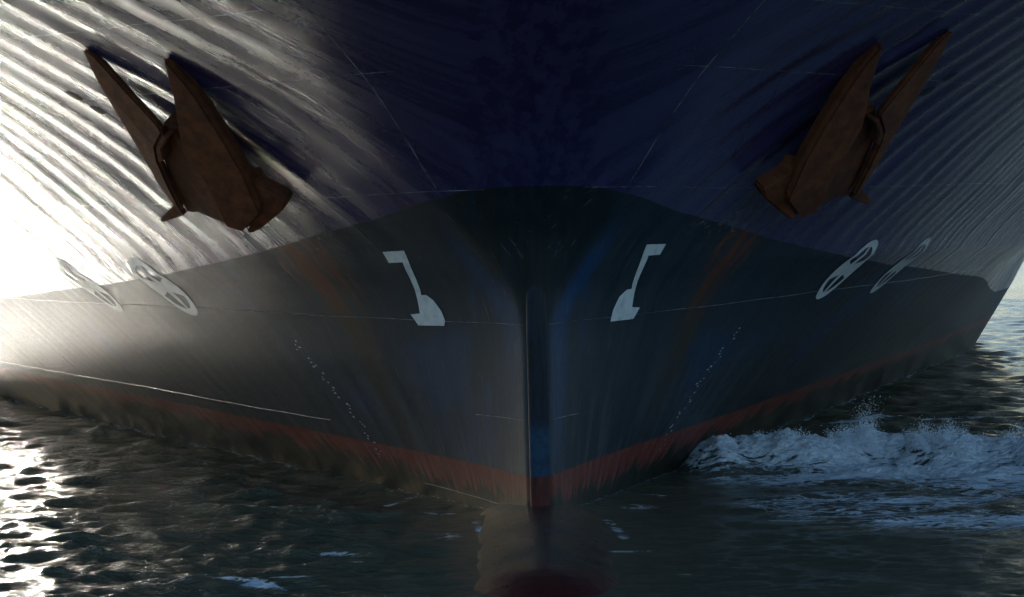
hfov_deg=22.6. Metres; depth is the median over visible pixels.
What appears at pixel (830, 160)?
anchor
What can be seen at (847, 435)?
spray
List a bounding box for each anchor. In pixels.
[83,49,292,232]
[754,30,951,218]
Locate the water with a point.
(90, 507)
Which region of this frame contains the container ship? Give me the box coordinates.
[0,0,1023,596]
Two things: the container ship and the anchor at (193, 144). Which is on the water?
the container ship
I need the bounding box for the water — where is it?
[0,261,1023,596]
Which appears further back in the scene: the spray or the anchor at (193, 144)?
the spray
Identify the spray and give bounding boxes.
[711,396,1023,460]

